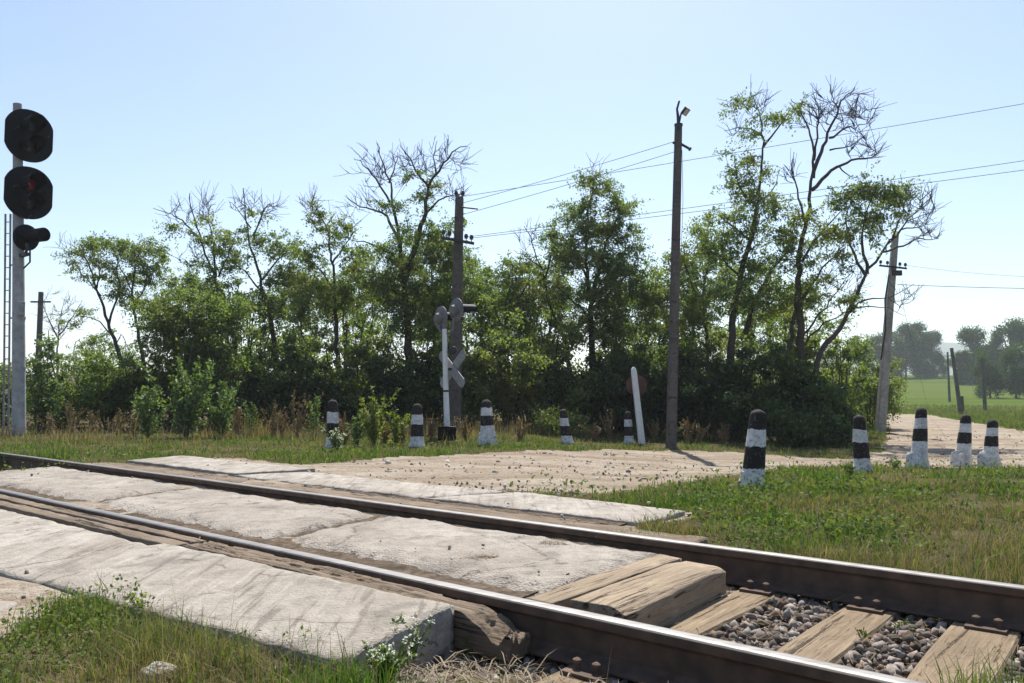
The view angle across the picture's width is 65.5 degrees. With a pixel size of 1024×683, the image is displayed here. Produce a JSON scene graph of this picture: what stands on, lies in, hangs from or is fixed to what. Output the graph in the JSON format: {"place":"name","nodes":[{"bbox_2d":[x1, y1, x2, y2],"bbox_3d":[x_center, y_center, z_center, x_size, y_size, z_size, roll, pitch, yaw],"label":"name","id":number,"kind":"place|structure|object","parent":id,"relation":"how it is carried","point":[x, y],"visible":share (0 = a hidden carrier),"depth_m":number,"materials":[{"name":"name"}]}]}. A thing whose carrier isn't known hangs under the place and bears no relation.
{"place":"outdoors","nodes":[
{"label":"outdoors","id":0,"kind":"place"},
{"bbox_2d":[0,423,1019,508],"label":"verge grass","id":1,"kind":"structure","parent":0,"point":[656,503],"depth_m":13.80,"materials":[{"name":"plant"}]},
{"bbox_2d":[0,414,1023,682],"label":"dirt road","id":2,"kind":"structure","parent":0,"point":[484,468],"depth_m":10.56,"materials":[{"name":"soil"}]},
{"bbox_2d":[0,468,639,597],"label":"oily soil","id":3,"kind":"structure","parent":2,"relation":"on","point":[287,543],"depth_m":4.85,"materials":[{"name":"soil"}]},
{"bbox_2d":[124,463,624,525],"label":"oily soil","id":4,"kind":"structure","parent":2,"relation":"on","point":[531,513],"depth_m":6.46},
{"bbox_2d":[2,429,1023,638],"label":"road pebbles","id":5,"kind":"object","parent":2,"relation":"on","point":[429,482],"visible":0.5,"depth_m":9.73,"materials":[{"name":"stone"}]},
{"bbox_2d":[0,374,1023,682],"bbox_3d":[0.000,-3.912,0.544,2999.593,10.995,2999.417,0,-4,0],"label":"ground","id":6,"kind":"structure","parent":0,"point":[934,390],"depth_m":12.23,"materials":[{"name":"plant"}]},
{"bbox_2d":[2,103,52,436],"bbox_3d":[-11.015,-1.508,17.925,1.196,7.893,0.865,0,-4,0],"label":"railway signal","id":7,"kind":"object","parent":6,"relation":"on","point":[28,137],"visible":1,"depth_m":17.92,"materials":[{"name":"metal"}]},
{"bbox_2d":[11,329,69,432],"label":"leafy bush","id":8,"kind":"object","parent":6,"relation":"on","point":[43,402],"visible":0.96,"depth_m":19.44,"materials":[{"name":"green plant"}]},
{"bbox_2d":[10,353,116,428],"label":"leafy bush","id":9,"kind":"object","parent":6,"relation":"on","point":[61,376],"visible":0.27,"depth_m":21.45,"materials":[{"name":"green plant"}]},
{"bbox_2d":[0,509,147,568],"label":"concrete slab","id":10,"kind":"structure","parent":6,"relation":"on","point":[30,540],"depth_m":4.71,"materials":[{"name":"concrete"}]},
{"bbox_2d":[0,466,184,501],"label":"concrete slab","id":11,"kind":"structure","parent":6,"relation":"on","point":[72,484],"depth_m":7.86,"materials":[{"name":"concrete"}]},
{"bbox_2d":[0,500,188,546],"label":"timber","id":12,"kind":"object","parent":6,"relation":"on","point":[127,534],"visible":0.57,"depth_m":5.32,"materials":[{"name":"wood"}]},
{"bbox_2d":[50,230,148,419],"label":"locust tree","id":13,"kind":"object","parent":6,"relation":"on","point":[100,244],"visible":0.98,"depth_m":27.05,"materials":[{"name":"green plant"}]},
{"bbox_2d":[52,328,150,418],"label":"tree","id":14,"kind":"object","parent":6,"relation":"on","point":[93,340],"visible":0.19,"depth_m":30.83,"materials":[{"name":"green plant"}]},
{"bbox_2d":[0,494,206,543],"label":"timber","id":15,"kind":"object","parent":6,"relation":"on","point":[143,529],"visible":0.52,"depth_m":5.46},
{"bbox_2d":[63,339,156,428],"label":"leafy bush","id":16,"kind":"object","parent":6,"relation":"on","point":[108,390],"visible":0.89,"depth_m":21.06,"materials":[{"name":"green plant"}]},
{"bbox_2d":[97,233,173,369],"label":"locust tree","id":17,"kind":"object","parent":6,"relation":"on","point":[143,271],"visible":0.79,"depth_m":27.98,"materials":[{"name":"green plant"}]},
{"bbox_2d":[130,385,169,437],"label":"bright shrub","id":18,"kind":"object","parent":6,"relation":"on","point":[146,414],"visible":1,"depth_m":17.18,"materials":[{"name":"green plant"}]},
{"bbox_2d":[117,336,217,428],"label":"thicket bush","id":19,"kind":"object","parent":6,"relation":"on","point":[162,380],"visible":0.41,"depth_m":21.58,"materials":[{"name":"green plant"}]},
{"bbox_2d":[88,462,259,482],"bbox_3d":[-4.136,1.562,9.262,3.558,0.138,0.497,-3,-5,39],"label":"timber","id":20,"kind":"object","parent":6,"relation":"on","point":[190,474],"visible":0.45,"depth_m":9.04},
{"bbox_2d":[136,355,216,436],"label":"bright shrub","id":21,"kind":"object","parent":6,"relation":"on","point":[188,408],"visible":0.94,"depth_m":17.11,"materials":[{"name":"green plant"}]},
{"bbox_2d":[121,275,267,426],"bbox_3d":[-8.836,0.350,21.968,3.985,4.523,2.569,0,-4,0],"label":"bush","id":22,"kind":"object","parent":6,"relation":"on","point":[228,318],"visible":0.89,"depth_m":21.73,"materials":[{"name":"green plant"}]},
{"bbox_2d":[152,182,253,423],"bbox_3d":[-9.768,-1.046,25.174,3.459,8.165,2.056,0,-4,0],"label":"locust tree","id":23,"kind":"object","parent":6,"relation":"on","point":[217,248],"visible":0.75,"depth_m":25.11,"materials":[{"name":"green plant"}]},
{"bbox_2d":[166,325,261,428],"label":"thicket bush","id":24,"kind":"object","parent":6,"relation":"on","point":[222,365],"visible":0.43,"depth_m":21.32,"materials":[{"name":"green plant"}]},
{"bbox_2d":[196,380,241,436],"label":"bright shrub","id":25,"kind":"object","parent":6,"relation":"on","point":[225,408],"visible":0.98,"depth_m":17.07,"materials":[{"name":"green plant"}]},
{"bbox_2d":[126,456,314,475],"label":"concrete slab","id":26,"kind":"structure","parent":6,"relation":"on","point":[218,466],"depth_m":9.69,"materials":[{"name":"concrete"}]},
{"bbox_2d":[0,543,453,679],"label":"concrete slab","id":27,"kind":"structure","parent":6,"relation":"on","point":[213,580],"depth_m":3.32,"materials":[{"name":"concrete"}]},
{"bbox_2d":[101,488,372,538],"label":"concrete slab","id":28,"kind":"structure","parent":6,"relation":"on","point":[256,516],"depth_m":6.01,"materials":[{"name":"concrete"}]},
{"bbox_2d":[202,271,297,383],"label":"thicket bush","id":29,"kind":"object","parent":6,"relation":"on","point":[251,344],"visible":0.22,"depth_m":25.02,"materials":[{"name":"green plant"}]},
{"bbox_2d":[210,184,317,377],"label":"locust tree","id":30,"kind":"object","parent":6,"relation":"on","point":[269,282],"visible":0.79,"depth_m":25.00,"materials":[{"name":"green plant"}]},
{"bbox_2d":[202,343,333,428],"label":"thicket bush","id":31,"kind":"object","parent":6,"relation":"on","point":[267,399],"visible":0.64,"depth_m":21.26,"materials":[{"name":"green plant"}]},
{"bbox_2d":[0,564,601,682],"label":"foreground grass","id":32,"kind":"structure","parent":6,"relation":"on","point":[368,677],"depth_m":2.63,"materials":[{"name":"plant"}]},
{"bbox_2d":[255,264,354,363],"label":"tree","id":33,"kind":"object","parent":6,"relation":"on","point":[319,332],"visible":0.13,"depth_m":27.90,"materials":[{"name":"green plant"}]},
{"bbox_2d":[255,345,366,428],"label":"thicket bush","id":34,"kind":"object","parent":6,"relation":"on","point":[303,366],"visible":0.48,"depth_m":21.55,"materials":[{"name":"green plant"}]},
{"bbox_2d":[272,184,389,421],"bbox_3d":[-5.326,-0.991,24.002,3.386,7.860,2.528,-1,-4,13],"label":"locust tree","id":35,"kind":"object","parent":6,"relation":"on","point":[321,292],"visible":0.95,"depth_m":24.01,"materials":[{"name":"green plant"}]},
{"bbox_2d":[272,300,402,422],"bbox_3d":[-5.389,0.560,25.376,4.388,4.205,4.078,1,-4,-15],"label":"thicket bush","id":36,"kind":"object","parent":6,"relation":"on","point":[311,346],"visible":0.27,"depth_m":24.67,"materials":[{"name":"green plant"}]},
{"bbox_2d":[311,246,400,417],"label":"locust tree","id":37,"kind":"object","parent":6,"relation":"on","point":[358,326],"visible":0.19,"depth_m":28.93,"materials":[{"name":"green plant"}]},
{"bbox_2d":[183,541,530,662],"bbox_3d":[-0.904,1.202,3.876,2.438,0.161,0.176,-3,-5,39],"label":"timber","id":38,"kind":"object","parent":6,"relation":"on","point":[486,630],"visible":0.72,"depth_m":3.30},
{"bbox_2d":[0,396,737,445],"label":"dry verge weeds","id":39,"kind":"object","parent":6,"relation":"on","point":[426,430],"visible":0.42,"depth_m":17.10,"materials":[{"name":"brown plant"}]},
{"bbox_2d":[320,335,421,426],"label":"thicket bush","id":40,"kind":"object","parent":6,"relation":"on","point":[352,387],"visible":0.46,"depth_m":21.90,"materials":[{"name":"green plant"}]},
{"bbox_2d":[234,472,508,500],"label":"concrete slab","id":41,"kind":"structure","parent":6,"relation":"on","point":[396,488],"depth_m":7.69,"materials":[{"name":"concrete"}]},
{"bbox_2d":[358,386,400,443],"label":"tall weed","id":42,"kind":"object","parent":6,"relation":"on","point":[371,432],"visible":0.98,"depth_m":14.79,"materials":[{"name":"green plant"}]},
{"bbox_2d":[362,635,417,682],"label":"white flowers","id":43,"kind":"object","parent":6,"relation":"on","point":[388,656],"visible":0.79,"depth_m":2.52,"materials":[{"name":"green plant"}]},
{"bbox_2d":[358,349,473,425],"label":"thicket bush","id":44,"kind":"object","parent":6,"relation":"on","point":[414,384],"visible":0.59,"depth_m":21.30,"materials":[{"name":"green plant"}]},
{"bbox_2d":[333,134,501,422],"bbox_3d":[-2.797,-1.665,23.118,5.016,8.903,3.027,0,-4,0],"label":"locust tree","id":45,"kind":"object","parent":6,"relation":"on","point":[379,283],"visible":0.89,"depth_m":22.97,"materials":[{"name":"green plant"}]},
{"bbox_2d":[366,282,483,422],"bbox_3d":[-2.600,0.362,25.701,4.051,4.648,3.574,0,-4,0],"label":"thicket bush","id":46,"kind":"object","parent":6,"relation":"on","point":[430,358],"visible":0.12,"depth_m":25.05,"materials":[{"name":"green plant"}]},
{"bbox_2d":[433,298,477,440],"bbox_3d":[-1.222,0.606,16.586,0.955,2.985,0.658,-3,-5,35],"label":"crossing signal","id":47,"kind":"object","parent":6,"relation":"on","point":[458,308],"visible":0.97,"depth_m":16.43,"materials":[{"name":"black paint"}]},
{"bbox_2d":[441,191,477,433],"bbox_3d":[-1.259,-0.573,19.053,0.887,6.164,0.362,0,-4,0],"label":"utility pole","id":48,"kind":"object","parent":6,"relation":"on","point":[455,389],"visible":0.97,"depth_m":19.02,"materials":[{"name":"concrete"}]},
{"bbox_2d":[426,321,510,428],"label":"thicket bush","id":49,"kind":"object","parent":6,"relation":"on","point":[474,385],"visible":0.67,"depth_m":21.38,"materials":[{"name":"green plant"}]},
{"bbox_2d":[292,516,657,597],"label":"concrete slab","id":50,"kind":"structure","parent":6,"relation":"on","point":[518,562],"depth_m":4.52,"materials":[{"name":"concrete"}]},
{"bbox_2d":[244,482,707,543],"bbox_3d":[-0.791,1.388,6.490,5.054,0.138,0.471,-3,-5,39],"label":"timber","id":51,"kind":"object","parent":6,"relation":"on","point":[598,526],"visible":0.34,"depth_m":5.95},
{"bbox_2d":[477,399,496,445],"bbox_3d":[-0.469,1.558,14.841,0.340,0.964,0.350,1,-4,-20],"label":"striped bollard","id":52,"kind":"object","parent":6,"relation":"on","point":[487,426],"visible":0.8,"depth_m":14.73,"materials":[{"name":"paint"}]},
{"bbox_2d":[360,646,618,682],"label":"loose straw","id":53,"kind":"object","parent":6,"relation":"on","point":[433,670],"visible":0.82,"depth_m":2.79,"materials":[{"name":"plant"}]},
{"bbox_2d":[462,250,550,423],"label":"locust tree","id":54,"kind":"object","parent":6,"relation":"on","point":[512,290],"visible":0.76,"depth_m":24.32,"materials":[{"name":"green plant"}]},
{"bbox_2d":[462,302,558,427],"bbox_3d":[-0.232,0.681,22.120,2.941,3.608,3.130,0,-4,0],"label":"thicket bush","id":55,"kind":"object","parent":6,"relation":"on","point":[521,390],"visible":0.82,"depth_m":21.55,"materials":[{"name":"green plant"}]},
{"bbox_2d":[0,452,1023,631],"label":"rail","id":56,"kind":"object","parent":6,"relation":"on","point":[960,599],"visible":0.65,"depth_m":4.21,"materials":[{"name":"metal"}]},
{"bbox_2d":[0,437,1023,682],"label":"weeds","id":57,"kind":"object","parent":6,"relation":"on","point":[858,525],"visible":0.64,"depth_m":5.62,"materials":[{"name":"green plant"}]},
{"bbox_2d":[471,277,587,425],"bbox_3d":[0.913,0.253,25.412,4.776,4.944,3.910,2,-4,-30],"label":"thicket bush","id":58,"kind":"object","parent":6,"relation":"on","point":[555,312],"visible":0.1,"depth_m":24.59,"materials":[{"name":"green plant"}]},
{"bbox_2d":[509,213,584,425],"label":"locust tree","id":59,"kind":"object","parent":6,"relation":"on","point":[549,236],"visible":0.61,"depth_m":25.01,"materials":[{"name":"green plant"}]},
{"bbox_2d":[423,492,684,525],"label":"concrete slab","id":60,"kind":"structure","parent":6,"relation":"on","point":[574,507],"depth_m":6.32,"materials":[{"name":"concrete"}]},
{"bbox_2d":[521,403,597,437],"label":"yellow bush","id":61,"kind":"object","parent":6,"relation":"on","point":[545,419],"visible":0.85,"depth_m":19.86,"materials":[{"name":"green plant"}]},
{"bbox_2d":[512,320,626,429],"bbox_3d":[1.404,0.946,22.105,2.363,3.236,3.788,3,-5,-40],"label":"thicket bush","id":62,"kind":"object","parent":6,"relation":"on","point":[573,400],"visible":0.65,"depth_m":22.01,"materials":[{"name":"green plant"}]},
{"bbox_2d":[541,340,654,434],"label":"thicket bush","id":63,"kind":"object","parent":6,"relation":"on","point":[616,404],"visible":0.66,"depth_m":21.66,"materials":[{"name":"green plant"}]},
{"bbox_2d":[543,153,666,431],"bbox_3d":[2.711,-1.468,24.058,3.741,8.783,3.153,-2,-4,27],"label":"locust tree","id":64,"kind":"object","parent":6,"relation":"on","point":[614,266],"visible":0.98,"depth_m":23.92,"materials":[{"name":"green plant"}]},
{"bbox_2d":[566,274,700,429],"bbox_3d":[3.769,0.215,25.912,4.535,5.440,3.556,-3,-5,41],"label":"thicket bush","id":65,"kind":"object","parent":6,"relation":"on","point":[647,355],"visible":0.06,"depth_m":25.64,"materials":[{"name":"green plant"}]},
{"bbox_2d":[626,367,646,444],"bbox_3d":[2.974,1.565,18.849,0.487,1.919,0.329,0,-4,0],"label":"sign post","id":66,"kind":"object","parent":6,"relation":"on","point":[636,386],"visible":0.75,"depth_m":18.73,"materials":[{"name":"metal"}]},
{"bbox_2d":[591,355,688,437],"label":"thicket bush","id":67,"kind":"object","parent":6,"relation":"on","point":[639,364],"visible":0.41,"depth_m":21.41,"materials":[{"name":"green plant"}]},
{"bbox_2d":[535,580,787,682],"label":"railway sleeper","id":68,"kind":"object","parent":6,"relation":"on","point":[716,615],"visible":0.38,"depth_m":3.67,"materials":[{"name":"brown wood"}]},
{"bbox_2d":[665,101,691,448],"bbox_3d":[3.716,-1.457,17.790,0.660,8.052,0.309,-1,-4,20],"label":"lamp pole","id":69,"kind":"object","parent":6,"relation":"on","point":[671,411],"visible":0.95,"depth_m":17.73,"materials":[{"name":"brown wood"}]},
{"bbox_2d":[625,204,738,433],"bbox_3d":[5.092,-0.561,23.513,3.353,6.844,2.516,-1,-4,20],"label":"locust tree","id":70,"kind":"object","parent":6,"relation":"on","point":[690,301],"visible":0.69,"depth_m":23.46,"materials":[{"name":"green plant"}]},
{"bbox_2d":[647,329,735,437],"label":"thicket bush","id":71,"kind":"object","parent":6,"relation":"on","point":[687,372],"visible":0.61,"depth_m":21.19,"materials":[{"name":"green plant"}]},
{"bbox_2d":[656,241,752,356],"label":"locust tree","id":72,"kind":"object","parent":6,"relation":"on","point":[724,279],"visible":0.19,"depth_m":28.97,"materials":[{"name":"green plant"}]},
{"bbox_2d":[647,294,770,432],"bbox_3d":[6.170,0.708,24.992,4.264,4.389,4.351,0,-4,0],"label":"thicket bush","id":73,"kind":"object","parent":6,"relation":"on","point":[723,334],"visible":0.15,"depth_m":24.41,"materials":[{"name":"green plant"}]},
{"bbox_2d":[415,584,1023,682],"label":"ballast gravel","id":74,"kind":"structure","parent":6,"relation":"on","point":[805,615],"depth_m":3.39,"materials":[{"name":"gravel"}]},
{"bbox_2d":[525,554,681,607],"bbox_3d":[0.503,1.224,3.954,0.155,0.131,1.255,-3,-5,39],"label":"wooden plank","id":75,"kind":"object","parent":74,"relation":"on","point":[563,595],"visible":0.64,"depth_m":3.83,"materials":[{"name":"wood"}]},
{"bbox_2d":[570,561,725,626],"bbox_3d":[0.695,1.210,3.796,0.262,0.155,1.120,-3,-5,37],"label":"wooden plank","id":76,"kind":"object","parent":74,"relation":"on","point":[661,596],"visible":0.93,"depth_m":3.66,"materials":[{"name":"wood"}]},
{"bbox_2d":[677,343,778,441],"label":"thicket bush","id":77,"kind":"object","parent":6,"relation":"on","point":[721,412],"visible":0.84,"depth_m":20.60,"materials":[{"name":"green plant"}]},
{"bbox_2d":[685,81,809,383],"bbox_3d":[6.529,-2.455,22.174,3.381,10.284,2.607,-1,-4,22],"label":"locust tree","id":78,"kind":"object","parent":6,"relation":"on","point":[750,265],"visible":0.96,"depth_m":22.09,"materials":[{"name":"green plant"}]},
{"bbox_2d":[737,409,765,487],"bbox_3d":[2.442,1.123,8.107,0.295,0.871,0.282,0,-4,0],"label":"striped bollard","id":79,"kind":"object","parent":6,"relation":"on","point":[755,454],"visible":0.69,"depth_m":8.03,"materials":[{"name":"paint"}]},
{"bbox_2d":[716,343,830,441],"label":"thicket bush","id":80,"kind":"object","parent":6,"relation":"on","point":[794,374],"visible":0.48,"depth_m":20.07,"materials":[{"name":"green plant"}]},
{"bbox_2d":[723,253,827,382],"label":"locust tree","id":81,"kind":"object","parent":6,"relation":"on","point":[764,344],"visible":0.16,"depth_m":27.87,"materials":[{"name":"green plant"}]},
{"bbox_2d":[725,305,851,387],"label":"thicket bush","id":82,"kind":"object","parent":6,"relation":"on","point":[814,342],"visible":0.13,"depth_m":23.32,"materials":[{"name":"green plant"}]},
{"bbox_2d":[736,392,860,446],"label":"thicket bush","id":83,"kind":"object","parent":6,"relation":"on","point":[810,430],"visible":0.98,"depth_m":18.26,"materials":[{"name":"green plant"}]},
{"bbox_2d":[766,369,865,440],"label":"thicket bush","id":84,"kind":"object","parent":6,"relation":"on","point":[825,393],"visible":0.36,"depth_m":19.33,"materials":[{"name":"green plant"}]},
{"bbox_2d":[759,75,897,378],"bbox_3d":[8.675,-2.331,21.753,3.870,10.021,2.245,0,-4,0],"label":"locust tree","id":85,"kind":"object","parent":6,"relation":"on","point":[798,312],"visible":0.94,"depth_m":21.68,"materials":[{"name":"green plant"}]},
{"bbox_2d":[776,596,903,664],"bbox_3d":[1.315,1.307,3.343,0.238,0.214,3.053,-3,-5,40],"label":"railway sleeper","id":86,"kind":"object","parent":6,"relation":"on","point":[870,619],"visible":0.42,"depth_m":3.47,"materials":[{"name":"brown wood"}]},
{"bbox_2d":[0,489,924,682],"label":"rail","id":87,"kind":"object","parent":86,"relation":"on","point":[639,652],"visible":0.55,"depth_m":2.96,"materials":[{"name":"metal"}]},
{"bbox_2d":[804,305,889,415],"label":"bush","id":88,"kind":"object","parent":6,"relation":"on","point":[863,349],"visible":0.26,"depth_m":26.82,"materials":[{"name":"green plant"}]},
{"bbox_2d":[818,333,877,422],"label":"yellow bush","id":89,"kind":"object","parent":6,"relation":"on","point":[845,353],"visible":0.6,"depth_m":22.33,"materials":[{"name":"green plant"}]},
{"bbox_2d":[852,415,872,471],"bbox_3d":[4.794,1.437,10.913,0.282,0.871,0.279,0,-4,0],"label":"striped bollard","id":90,"kind":"object","parent":6,"relation":"on","point":[861,453],"visible":0.73,"depth_m":10.84,"materials":[{"name":"paint"}]},
{"bbox_2d":[847,356,913,428],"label":"yellow bush","id":91,"kind":"object","parent":6,"relation":"on","point":[892,404],"visible":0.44,"depth_m":26.38,"materials":[{"name":"green plant"}]},
{"bbox_2d":[811,160,951,376],"bbox_3d":[9.667,-1.048,21.105,4.139,7.324,1.850,0,-4,0],"label":"locust tree","id":92,"kind":"object","parent":6,"relation":"on","point":[888,196],"visible":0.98,"depth_m":21.14,"materials":[{"name":"green plant"}]},
{"bbox_2d":[874,234,906,432],"bbox_3d":[11.470,-0.118,24.158,1.074,6.388,0.363,0,-4,0],"label":"utility pole","id":93,"kind":"object","parent":6,"relation":"on","point":[883,391],"visible":0.91,"depth_m":24.09,"materials":[{"name":"concrete"}]},
{"bbox_2d":[892,320,928,377],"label":"distant tree","id":94,"kind":"object","parent":6,"relation":"on","point":[903,330],"visible":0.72,"depth_m":223.22,"materials":[{"name":"green plant"}]},
{"bbox_2d":[905,407,929,468],"bbox_3d":[6.514,1.587,12.818,0.323,1.064,0.330,3,-5,-42],"label":"striped bollard","id":95,"kind":"object","parent":6,"relation":"on","point":[919,450],"visible":0.86,"depth_m":12.73,"materials":[{"name":"paint"}]},
{"bbox_2d":[906,319,938,377],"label":"distant tree","id":96,"kind":"object","parent":6,"relation":"on","point":[926,344],"visible":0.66,"depth_m":226.33,"materials":[{"name":"green plant"}]},
{"bbox_2d":[950,414,973,466],"bbox_3d":[7.498,1.682,13.289,0.319,0.942,0.302,2,-4,-29],"label":"striped bollard","id":97,"kind":"object","parent":6,"relation":"on","point":[961,454],"visible":0.9,"depth_m":13.21,"materials":[{"name":"paint"}]},
{"bbox_2d":[907,615,1023,682],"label":"railway sleeper","id":98,"kind":"object","parent":6,"relation":"on","point":[976,633],"visible":0.48,"depth_m":3.21,"materials":[{"name":"brown wood"}]},
{"bbox_2d":[953,323,988,383],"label":"distant tree","id":99,"kind":"object","parent":6,"relation":"on","point":[972,337],"visible":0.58,"depth_m":184.39,"materials":[{"name":"green plant"}]},
{"bbox_2d":[923,642,1023,682],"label":"grass tuft","id":100,"kind":"object","parent":6,"relation":"on","point":[975,680],"visible":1,"depth_m":2.78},
{"bbox_2d":[968,348,1006,397],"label":"distant tree","id":101,"kind":"object","parent":6,"relation":"on","point":[993,381],"visible":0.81,"depth_m":119.16,"materials":[{"name":"green plant"}]},
{"bbox_2d":[977,419,1001,466],"bbox_3d":[7.794,1.705,13.004,0.289,0.870,0.306,2,-4,-34],"label":"striped bollard","id":102,"kind":"object","parent":6,"relation":"on","point":[991,446],"visible":0.84,"depth_m":12.93,"materials":[{"name":"paint"}]},
{"bbox_2d":[989,316,1023,384],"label":"distant tree","id":103,"kind":"object","parent":6,"relation":"on","point":[1003,330],"visible":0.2,"depth_m":177.69,"materials":[{"name":"green plant"}]},
{"bbox_2d":[997,340,1023,398],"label":"distant tree","id":104,"kind":"object","parent":6,"relation":"on","point":[1013,385],"visible":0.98,"depth_m":117.26,"materials":[{"name":"green plant"}]},
{"bbox_2d":[0,0,1023,374],"label":"sky","id":105,"kind":"structure","parent":0,"point":[145,103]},
{"bbox_2d":[611,462,1023,584],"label":"meadow grass","id":106,"kind":"structure","parent":0,"point":[832,477],"depth_m":6.03,"materials":[{"name":"plant"}]},
{"bbox_2d":[713,403,1023,437],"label":"field grass","id":107,"kind":"structure","parent":0,"point":[1013,417],"depth_m":50.53,"materials":[{"name":"plant"}]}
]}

